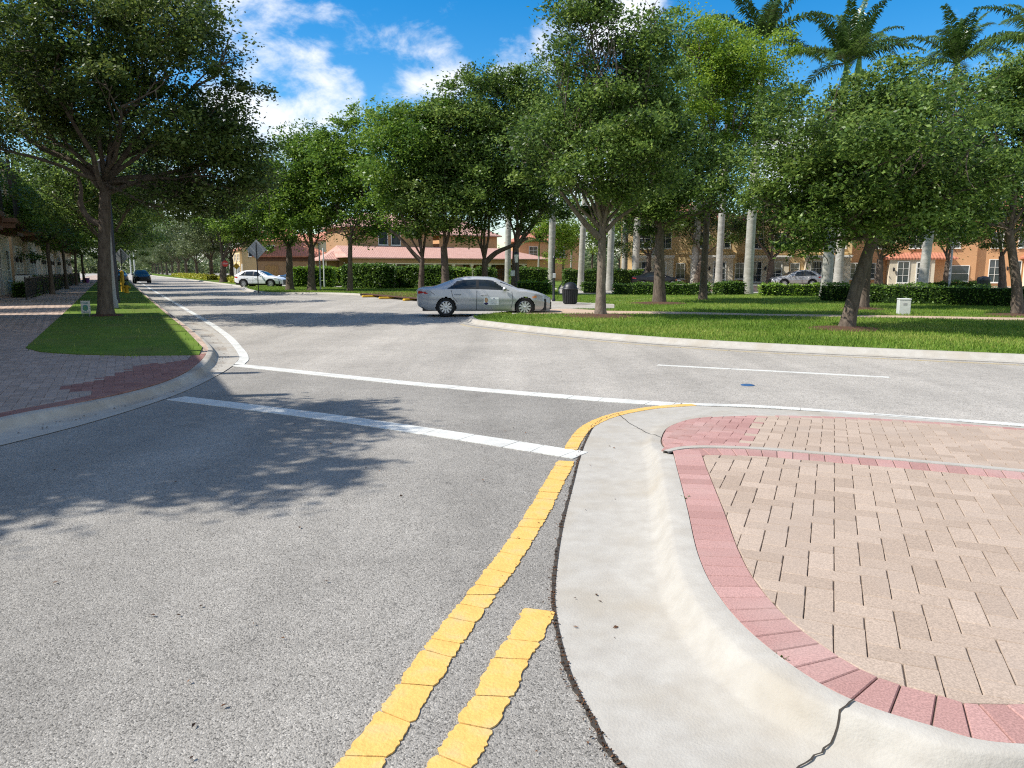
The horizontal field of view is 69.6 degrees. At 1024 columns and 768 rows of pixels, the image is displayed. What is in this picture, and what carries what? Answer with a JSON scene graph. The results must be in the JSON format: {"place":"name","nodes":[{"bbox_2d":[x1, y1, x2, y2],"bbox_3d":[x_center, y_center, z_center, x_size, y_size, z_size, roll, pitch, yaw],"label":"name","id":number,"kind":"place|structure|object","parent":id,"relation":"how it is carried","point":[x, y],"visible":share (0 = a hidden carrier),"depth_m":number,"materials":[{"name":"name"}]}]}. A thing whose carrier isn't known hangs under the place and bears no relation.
{"place":"outdoors","nodes":[
{"label":"outdoors","id":0,"kind":"place"},
{"bbox_2d":[0,275,207,406],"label":"sidewalk","id":1,"kind":"structure","parent":0,"point":[38,314],"depth_m":29.23,"materials":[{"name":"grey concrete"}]},
{"bbox_2d":[0,151,24,295],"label":"townhouse","id":2,"kind":"structure","parent":1,"relation":"on","point":[6,279],"depth_m":46.32,"materials":[{"name":"beige paint"}]},
{"bbox_2d":[2,170,41,283],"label":"townhouse","id":3,"kind":"structure","parent":1,"relation":"on","point":[19,265],"depth_m":53.80,"materials":[{"name":"beige paint"}]},
{"bbox_2d":[24,275,42,299],"bbox_3d":[-27.428,-5.599,42.277,0.060,1.220,9.000,-5,10,-27],"label":"iron fence","id":4,"kind":"object","parent":1,"relation":"on","point":[31,284],"visible":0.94,"depth_m":41.21,"materials":[{"name":"black metal"}]},
{"bbox_2d":[0,154,136,293],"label":"garden tree","id":5,"kind":"object","parent":1,"relation":"on","point":[29,216],"visible":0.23,"depth_m":45.60,"materials":[{"name":"green plant"}]},
{"bbox_2d":[22,185,120,288],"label":"garden tree","id":6,"kind":"object","parent":1,"relation":"on","point":[62,246],"visible":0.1,"depth_m":59.85,"materials":[{"name":"green plant"}]},
{"bbox_2d":[0,328,189,412],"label":"grey pavers","id":7,"kind":"object","parent":1,"relation":"on","point":[33,370],"visible":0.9,"depth_m":11.64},
{"bbox_2d":[0,354,205,416],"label":"red corner border","id":8,"kind":"object","parent":1,"relation":"on","point":[192,361],"visible":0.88,"depth_m":9.71,"materials":[{"name":"red brick"}]},
{"bbox_2d":[26,280,202,357],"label":"lawn","id":9,"kind":"structure","parent":1,"relation":"on","point":[45,340],"depth_m":18.02,"materials":[{"name":"plant"}]},
{"bbox_2d":[0,114,190,254],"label":"street tree","id":10,"kind":"object","parent":9,"relation":"on","point":[91,204],"visible":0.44,"depth_m":35.92,"materials":[{"name":"green plant"}]},
{"bbox_2d":[0,142,195,251],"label":"street tree","id":11,"kind":"object","parent":9,"relation":"on","point":[148,224],"visible":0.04,"depth_m":46.74,"materials":[{"name":"green plant"}]},
{"bbox_2d":[42,172,176,253],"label":"street tree","id":12,"kind":"object","parent":9,"relation":"on","point":[141,228],"visible":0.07,"depth_m":59.78,"materials":[{"name":"green plant"}]},
{"bbox_2d":[69,220,172,284],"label":"street tree","id":13,"kind":"object","parent":9,"relation":"on","point":[146,253],"visible":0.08,"depth_m":74.23,"materials":[{"name":"green plant"}]},
{"bbox_2d":[0,0,295,313],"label":"oak tree","id":14,"kind":"object","parent":9,"relation":"on","point":[35,61],"visible":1,"depth_m":22.87,"materials":[{"name":"green plant"}]},
{"bbox_2d":[60,360,186,394],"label":"red corner pavers","id":15,"kind":"object","parent":1,"relation":"on","point":[139,375],"visible":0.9,"depth_m":10.68,"materials":[{"name":"red brick"}]},
{"bbox_2d":[0,367,657,767],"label":"side street","id":16,"kind":"structure","parent":0,"point":[344,571],"depth_m":4.14,"materials":[{"name":"grey asphalt"}]},
{"bbox_2d":[167,396,587,458],"bbox_3d":[-1.888,0.415,8.332,5.957,0.007,0.407,5,10,30],"label":"crosswalk line","id":17,"kind":"object","parent":16,"relation":"on","point":[516,445],"visible":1,"depth_m":7.96,"materials":[{"name":"white paint"}]},
{"bbox_2d":[334,460,573,767],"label":"yellow line","id":18,"kind":"object","parent":16,"relation":"on","point":[375,743],"visible":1,"depth_m":3.33,"materials":[{"name":"yellow paint"}]},
{"bbox_2d":[233,364,680,405],"bbox_3d":[-1.462,-0.023,11.152,8.095,0.007,0.489,5,10,29],"label":"crosswalk line","id":19,"kind":"object","parent":16,"relation":"on","point":[600,399],"visible":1,"depth_m":10.58,"materials":[{"name":"white paint"}]},
{"bbox_2d":[426,608,554,767],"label":"yellow line","id":20,"kind":"object","parent":16,"relation":"on","point":[480,716],"visible":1,"depth_m":2.96,"materials":[{"name":"yellow paint"}]},
{"bbox_2d":[564,404,696,449],"bbox_3d":[1.230,0.419,8.306,0.610,0.007,2.981,7,11,36],"label":"yellow line","id":21,"kind":"object","parent":16,"relation":"on","point":[576,439],"visible":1,"depth_m":8.16,"materials":[{"name":"yellow paint"}]},
{"bbox_2d":[245,281,561,299],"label":"verge","id":22,"kind":"structure","parent":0,"point":[558,284],"depth_m":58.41,"materials":[{"name":"plant"}]},
{"bbox_2d":[234,146,342,289],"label":"oak tree","id":23,"kind":"object","parent":22,"relation":"on","point":[289,242],"visible":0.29,"depth_m":55.72,"materials":[{"name":"green plant"}]},
{"bbox_2d":[252,241,325,275],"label":"garage building","id":24,"kind":"structure","parent":22,"relation":"on","point":[273,263],"depth_m":91.33,"materials":[{"name":"beige paint"}]},
{"bbox_2d":[238,117,365,290],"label":"oak tree","id":25,"kind":"object","parent":22,"relation":"on","point":[292,199],"visible":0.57,"depth_m":52.84,"materials":[{"name":"green plant"}]},
{"bbox_2d":[293,265,337,286],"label":"hedge","id":26,"kind":"object","parent":22,"relation":"on","point":[300,275],"visible":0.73,"depth_m":66.10,"materials":[{"name":"green plant"}]},
{"bbox_2d":[281,98,406,290],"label":"oak tree","id":27,"kind":"object","parent":22,"relation":"on","point":[322,153],"visible":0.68,"depth_m":51.49,"materials":[{"name":"green plant"}]},
{"bbox_2d":[339,262,397,288],"bbox_3d":[-12.152,-9.098,62.197,5.171,2.427,2.236,5,10,29],"label":"hedge","id":28,"kind":"object","parent":22,"relation":"on","point":[373,275],"visible":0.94,"depth_m":61.34,"materials":[{"name":"green plant"}]},
{"bbox_2d":[361,292,416,298],"bbox_3d":[-4.744,-5.486,45.413,6.831,0.001,16.253,-5,10,-31],"label":"mulch bed","id":29,"kind":"object","parent":22,"relation":"on","point":[395,295],"visible":0.33,"depth_m":44.70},
{"bbox_2d":[346,87,481,287],"bbox_3d":[-5.710,-11.989,46.926,9.422,12.659,9.158,-3,9,-17],"label":"oak tree","id":30,"kind":"object","parent":29,"relation":"on","point":[397,147],"visible":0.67,"depth_m":45.06,"materials":[{"name":"green plant"}]},
{"bbox_2d":[389,67,520,282],"bbox_3d":[-3.717,-12.461,46.342,8.805,13.772,9.723,0,9,0],"label":"oak tree","id":31,"kind":"object","parent":29,"relation":"on","point":[475,191],"visible":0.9,"depth_m":44.69,"materials":[{"name":"green plant"}]},
{"bbox_2d":[394,263,454,287],"bbox_3d":[-7.509,-9.056,62.201,5.683,2.266,1.976,4,10,25],"label":"hedge","id":32,"kind":"object","parent":22,"relation":"on","point":[408,276],"visible":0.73,"depth_m":61.79,"materials":[{"name":"green plant"}]},
{"bbox_2d":[323,213,547,280],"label":"clubhouse","id":33,"kind":"structure","parent":22,"relation":"on","point":[392,250],"depth_m":91.44,"materials":[{"name":"beige paint"}]},
{"bbox_2d":[416,55,556,276],"bbox_3d":[-1.865,-13.620,48.175,9.798,15.482,7.381,0,9,0],"label":"oak tree","id":34,"kind":"object","parent":22,"relation":"on","point":[491,83],"visible":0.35,"depth_m":46.66,"materials":[{"name":"green plant"}]},
{"bbox_2d":[497,147,510,282],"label":"royal palm","id":35,"kind":"object","parent":22,"relation":"on","point":[507,253],"visible":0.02,"depth_m":70.10,"materials":[{"name":"grey plant"}]},
{"bbox_2d":[464,60,586,285],"bbox_3d":[1.328,-13.333,47.727,9.488,15.057,8.638,-5,10,-28],"label":"oak tree","id":36,"kind":"object","parent":22,"relation":"on","point":[549,208],"visible":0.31,"depth_m":47.14,"materials":[{"name":"green plant"}]},
{"bbox_2d":[508,266,548,283],"bbox_3d":[1.475,-9.473,65.524,3.800,2.116,1.878,0,9,0],"label":"hedge","id":37,"kind":"object","parent":22,"relation":"on","point":[540,274],"visible":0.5,"depth_m":64.97,"materials":[{"name":"green plant"}]},
{"bbox_2d":[515,279,552,293],"bbox_3d":[1.434,-6.290,48.030,2.728,1.186,1.346,3,9,18],"label":"hedge","id":38,"kind":"object","parent":22,"relation":"on","point":[545,287],"visible":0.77,"depth_m":47.56,"materials":[{"name":"green plant"}]},
{"bbox_2d":[504,229,578,280],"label":"townhouse","id":39,"kind":"structure","parent":22,"relation":"on","point":[530,248],"depth_m":103.69,"materials":[{"name":"orange paint"}]},
{"bbox_2d":[548,195,555,284],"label":"royal palm","id":40,"kind":"object","parent":22,"relation":"on","point":[552,229],"visible":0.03,"depth_m":72.78,"materials":[{"name":"grey plant"}]},
{"bbox_2d":[525,206,597,281],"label":"young tree","id":41,"kind":"object","parent":22,"relation":"on","point":[563,232],"visible":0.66,"depth_m":88.96,"materials":[{"name":"green plant"}]},
{"bbox_2d":[0,0,1023,268],"label":"sky","id":42,"kind":"structure","parent":0,"point":[318,55],"materials":[{"name":"blue"}]},
{"bbox_2d":[72,272,1023,426],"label":"road","id":43,"kind":"structure","parent":0,"point":[392,339],"depth_m":13.46,"materials":[{"name":"grey asphalt"}]},
{"bbox_2d":[0,276,238,445],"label":"curb and gutter","id":44,"kind":"structure","parent":43,"relation":"on","point":[34,421],"depth_m":9.34,"materials":[{"name":"concrete"}]},
{"bbox_2d":[0,293,238,444],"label":"gutter lip","id":45,"kind":"object","parent":43,"relation":"on","point":[234,356],"visible":1,"depth_m":9.81,"materials":[{"name":"grey concrete"}]},
{"bbox_2d":[138,281,248,364],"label":"edge line","id":46,"kind":"object","parent":43,"relation":"on","point":[243,355],"visible":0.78,"depth_m":19.05,"materials":[{"name":"white paint"}]},
{"bbox_2d":[149,273,257,286],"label":"median","id":47,"kind":"object","parent":43,"relation":"on","point":[198,279],"visible":0.15,"depth_m":106.10,"materials":[{"name":"plant"}]},
{"bbox_2d":[146,222,201,272],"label":"median tree","id":48,"kind":"object","parent":47,"relation":"on","point":[166,254],"visible":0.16,"depth_m":173.03,"materials":[{"name":"green plant"}]},
{"bbox_2d":[158,204,226,274],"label":"median tree","id":49,"kind":"object","parent":47,"relation":"on","point":[175,237],"visible":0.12,"depth_m":112.25,"materials":[{"name":"green plant"}]},
{"bbox_2d":[164,220,228,273],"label":"median tree","id":50,"kind":"object","parent":47,"relation":"on","point":[177,250],"visible":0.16,"depth_m":133.01,"materials":[{"name":"green plant"}]},
{"bbox_2d":[175,207,263,275],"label":"median tree","id":51,"kind":"object","parent":47,"relation":"on","point":[193,236],"visible":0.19,"depth_m":92.05,"materials":[{"name":"green plant"}]},
{"bbox_2d":[184,184,283,281],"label":"oak tree","id":52,"kind":"object","parent":47,"relation":"on","point":[235,230],"visible":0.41,"depth_m":90.05,"materials":[{"name":"green plant"}]},
{"bbox_2d":[234,270,285,286],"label":"parked car","id":53,"kind":"object","parent":43,"relation":"on","point":[245,278],"visible":0.94,"depth_m":68.51,"materials":[{"name":"white paint"}]},
{"bbox_2d":[240,287,551,300],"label":"curb and gutter","id":54,"kind":"structure","parent":43,"relation":"on","point":[262,292],"depth_m":50.93,"materials":[{"name":"concrete"}]},
{"bbox_2d":[417,276,550,316],"bbox_3d":[-1.045,-3.288,27.409,4.935,1.444,2.267,-1,9,-3],"label":"parked car","id":55,"kind":"object","parent":43,"relation":"on","point":[466,293],"visible":0.98,"depth_m":26.56,"materials":[{"name":"silver metal"}]},
{"bbox_2d":[460,302,1023,362],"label":"curb and gutter","id":56,"kind":"structure","parent":43,"relation":"on","point":[925,354],"depth_m":15.70,"materials":[{"name":"concrete"}]},
{"bbox_2d":[460,324,1023,365],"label":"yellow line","id":57,"kind":"object","parent":43,"relation":"on","point":[755,352],"visible":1,"depth_m":15.20,"materials":[{"name":"concrete"}]},
{"bbox_2d":[657,364,889,377],"bbox_3d":[4.311,-0.224,12.470,3.724,0.007,0.136,4,10,24],"label":"lane line","id":58,"kind":"object","parent":43,"relation":"on","point":[778,371],"visible":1,"depth_m":12.36,"materials":[{"name":"white paint"}]},
{"bbox_2d":[551,406,1019,767],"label":"gutter joint","id":59,"kind":"object","parent":43,"relation":"on","point":[592,721],"visible":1,"depth_m":3.39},
{"bbox_2d":[671,450,1021,737],"bbox_3d":[5.246,0.906,4.356,8.507,0.001,4.329,0,9,0],"label":"paver bed","id":60,"kind":"object","parent":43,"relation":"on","point":[887,577],"visible":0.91,"depth_m":3.88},
{"bbox_2d":[673,448,1023,743],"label":"red paver border","id":61,"kind":"object","parent":60,"relation":"on","point":[755,611],"visible":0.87,"depth_m":3.27,"materials":[{"name":"red brick"}]},
{"bbox_2d":[703,455,1023,704],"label":"tan pavers","id":62,"kind":"object","parent":60,"relation":"on","point":[919,651],"visible":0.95,"depth_m":3.96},
{"bbox_2d":[682,403,1023,426],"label":"edge line","id":63,"kind":"object","parent":43,"relation":"on","point":[851,412],"visible":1,"depth_m":8.81,"materials":[{"name":"white paint"}]},
{"bbox_2d":[810,11,904,285],"bbox_3d":[26.724,-17.992,57.697,6.912,20.990,6.194,0,9,0],"label":"royal palm","id":64,"kind":"object","parent":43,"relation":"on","point":[838,271],"visible":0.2,"depth_m":58.58,"materials":[{"name":"green plant"}]},
{"bbox_2d":[889,3,1021,286],"bbox_3d":[30.044,-15.929,51.110,8.272,18.956,7.883,4,10,26],"label":"royal palm","id":65,"kind":"object","parent":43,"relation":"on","point":[957,46],"visible":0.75,"depth_m":49.63,"materials":[{"name":"green plant"}]},
{"bbox_2d":[512,301,613,313],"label":"driveway","id":66,"kind":"structure","parent":0,"point":[559,305],"depth_m":32.18,"materials":[{"name":"concrete"}]},
{"bbox_2d":[562,282,578,303],"bbox_3d":[2.639,-4.127,33.450,0.792,1.006,0.784,0,9,0],"label":"litter bin","id":67,"kind":"object","parent":66,"relation":"on","point":[570,292],"visible":0.98,"depth_m":33.20,"materials":[{"name":"black plastic"}]},
{"bbox_2d":[569,72,640,290],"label":"royal palm","id":68,"kind":"object","parent":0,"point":[610,264],"visible":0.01,"depth_m":55.23,"materials":[{"name":"grey plant"}]},
{"bbox_2d":[473,293,1023,353],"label":"park lawn","id":69,"kind":"structure","parent":0,"point":[725,299],"depth_m":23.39,"materials":[{"name":"plant"}]},
{"bbox_2d":[577,155,588,288],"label":"royal palm","id":70,"kind":"object","parent":69,"relation":"on","point":[581,255],"depth_m":58.77,"materials":[{"name":"grey plant"}]},
{"bbox_2d":[484,0,719,313],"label":"oak tree","id":71,"kind":"object","parent":69,"relation":"on","point":[584,121],"visible":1,"depth_m":23.31,"materials":[{"name":"green plant"}]},
{"bbox_2d":[611,280,712,294],"bbox_3d":[9.321,-5.984,46.210,6.342,1.065,1.586,3,9,18],"label":"hedge","id":72,"kind":"object","parent":69,"relation":"on","point":[671,288],"visible":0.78,"depth_m":45.92,"materials":[{"name":"green plant"}]},
{"bbox_2d":[586,9,772,301],"bbox_3d":[7.259,-10.277,35.271,7.686,12.856,9.924,-8,12,-43],"label":"oak tree","id":73,"kind":"object","parent":69,"relation":"on","point":[718,188],"visible":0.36,"depth_m":33.74,"materials":[{"name":"green plant"}]},
{"bbox_2d":[711,280,748,294],"bbox_3d":[13.794,-6.116,46.775,2.357,1.082,1.588,-3,9,-19],"label":"hedge","id":74,"kind":"object","parent":69,"relation":"on","point":[732,287],"visible":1,"depth_m":46.35,"materials":[{"name":"green plant"}]},
{"bbox_2d":[654,1,807,299],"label":"oak tree","id":75,"kind":"object","parent":69,"relation":"on","point":[715,45],"visible":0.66,"depth_m":36.68,"materials":[{"name":"green plant"}]},
{"bbox_2d":[693,0,835,293],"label":"royal palm","id":76,"kind":"object","parent":69,"relation":"on","point":[772,14],"visible":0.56,"depth_m":45.54,"materials":[{"name":"plant"}]},
{"bbox_2d":[527,309,1023,319],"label":"path","id":77,"kind":"structure","parent":69,"relation":"on","point":[564,311],"depth_m":26.37,"materials":[{"name":"concrete"}]},
{"bbox_2d":[757,282,820,295],"bbox_3d":[16.747,-5.631,44.260,3.970,1.095,1.432,3,9,20],"label":"hedge","id":78,"kind":"object","parent":69,"relation":"on","point":[779,289],"visible":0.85,"depth_m":43.92,"materials":[{"name":"green plant"}]},
{"bbox_2d":[783,0,925,295],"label":"royal palm","id":79,"kind":"object","parent":69,"relation":"on","point":[848,47],"visible":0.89,"depth_m":40.03,"materials":[{"name":"green plant"}]},
{"bbox_2d":[768,63,961,306],"bbox_3d":[14.631,-7.590,29.401,9.345,9.356,5.784,0,9,0],"label":"oak tree","id":80,"kind":"object","parent":69,"relation":"on","point":[864,300],"depth_m":29.62,"materials":[{"name":"green plant"}]},
{"bbox_2d":[712,45,1023,326],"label":"oak tree","id":81,"kind":"object","parent":69,"relation":"on","point":[892,139],"visible":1,"depth_m":18.11,"materials":[{"name":"green plant"}]},
{"bbox_2d":[816,281,1023,306],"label":"hedge","id":82,"kind":"object","parent":69,"relation":"on","point":[975,295],"visible":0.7,"depth_m":33.34,"materials":[{"name":"green plant"}]},
{"bbox_2d":[909,34,1023,313],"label":"oak tree","id":83,"kind":"object","parent":69,"relation":"on","point":[1014,72],"visible":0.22,"depth_m":24.89,"materials":[{"name":"green plant"}]},
{"bbox_2d":[967,3,1023,58],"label":"royal palm","id":84,"kind":"object","parent":69,"relation":"on","point":[1014,38],"visible":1,"depth_m":43.23,"materials":[{"name":"green plant"}]},
{"bbox_2d":[838,212,946,285],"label":"shade tree","id":85,"kind":"object","parent":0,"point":[885,248],"visible":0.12,"depth_m":57.48,"materials":[{"name":"green plant"}]},
{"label":"ramp bed","id":86,"kind":"structure","parent":0,"visible":0},
{"bbox_2d":[555,406,1023,767],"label":"curb and gutter","id":87,"kind":"structure","parent":86,"relation":"on","point":[685,667],"depth_m":3.17,"materials":[{"name":"concrete"}]},
{"bbox_2d":[543,413,624,767],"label":"pavement crack","id":88,"kind":"object","parent":87,"relation":"on","point":[602,732],"visible":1,"depth_m":3.20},
{"bbox_2d":[661,415,1023,450],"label":"red ramp pavers","id":89,"kind":"object","parent":86,"relation":"on","point":[727,430],"visible":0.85,"depth_m":7.60,"materials":[{"name":"red brick"}]},
{"bbox_2d":[663,445,1023,472],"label":"concrete strip","id":90,"kind":"object","parent":86,"relation":"on","point":[670,450],"visible":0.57,"depth_m":6.23,"materials":[{"name":"grey concrete"}]},
{"bbox_2d":[722,416,1023,468],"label":"tan ramp pavers","id":91,"kind":"object","parent":86,"relation":"on","point":[990,446],"visible":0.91,"depth_m":7.04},
{"label":"parking street","id":92,"kind":"structure","parent":0,"visible":0},
{"bbox_2d":[561,268,643,286],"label":"hedge","id":93,"kind":"object","parent":92,"relation":"on","point":[623,276],"visible":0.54,"depth_m":70.03,"materials":[{"name":"green plant"}]},
{"bbox_2d":[585,207,702,272],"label":"shade tree","id":94,"kind":"object","parent":92,"relation":"on","point":[620,244],"visible":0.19,"depth_m":72.11,"materials":[{"name":"green plant"}]},
{"bbox_2d":[632,103,685,269],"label":"royal palm","id":95,"kind":"object","parent":92,"relation":"on","point":[636,251],"depth_m":70.00,"materials":[{"name":"grey plant"}]},
{"bbox_2d":[648,170,770,283],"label":"shade tree","id":96,"kind":"object","parent":92,"relation":"on","point":[732,240],"visible":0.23,"depth_m":69.32,"materials":[{"name":"green plant"}]},
{"bbox_2d":[686,68,740,282],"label":"royal palm","id":97,"kind":"object","parent":92,"relation":"on","point":[695,255],"visible":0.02,"depth_m":69.97,"materials":[{"name":"grey plant"}]},
{"bbox_2d":[686,67,746,282],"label":"royal palm","id":98,"kind":"object","parent":92,"relation":"on","point":[719,251],"visible":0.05,"depth_m":64.94,"materials":[{"name":"grey plant"}]},
{"bbox_2d":[715,178,801,283],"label":"shade tree","id":99,"kind":"object","parent":92,"relation":"on","point":[770,269],"visible":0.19,"depth_m":69.37,"materials":[{"name":"green plant"}]},
{"bbox_2d":[768,270,821,283],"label":"parked car","id":100,"kind":"object","parent":92,"relation":"on","point":[799,276],"visible":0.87,"depth_m":68.36,"materials":[{"name":"silver metal"}]},
{"bbox_2d":[934,202,1008,282],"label":"shade tree","id":101,"kind":"object","parent":92,"relation":"on","point":[946,267],"visible":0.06,"depth_m":62.40,"materials":[{"name":"green plant"}]},
{"bbox_2d":[975,184,1023,287],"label":"shade tree","id":102,"kind":"object","parent":92,"relation":"on","point":[1002,282],"visible":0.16,"depth_m":62.09,"materials":[{"name":"green plant"}]},
{"label":"townhouse path","id":103,"kind":"structure","parent":0,"visible":0},
{"bbox_2d":[620,202,743,283],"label":"townhouse","id":104,"kind":"structure","parent":103,"relation":"on","point":[678,258],"depth_m":75.78,"materials":[{"name":"paint"}]},
{"bbox_2d":[737,210,857,285],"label":"townhouse","id":105,"kind":"structure","parent":103,"relation":"on","point":[782,265],"depth_m":75.95,"materials":[{"name":"paint"}]},
{"bbox_2d":[850,225,977,285],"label":"townhouse","id":106,"kind":"structure","parent":103,"relation":"on","point":[903,268],"depth_m":75.12,"materials":[{"name":"orange paint"}]},
{"bbox_2d":[975,197,1023,285],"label":"townhouse","id":107,"kind":"structure","parent":103,"relation":"on","point":[987,264],"depth_m":74.55,"materials":[{"name":"orange paint"}]},
{"label":"ground","id":108,"kind":"structure","parent":0,"visible":0},
{"bbox_2d":[242,229,320,270],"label":"townhouse","id":109,"kind":"structure","parent":108,"relation":"on","point":[250,263],"depth_m":106.60,"materials":[{"name":"paint"}]},
{"bbox_2d":[71,244,620,273],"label":"wood","id":110,"kind":"object","parent":108,"relation":"on","point":[90,264],"visible":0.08,"depth_m":307.63,"materials":[{"name":"green plant"}]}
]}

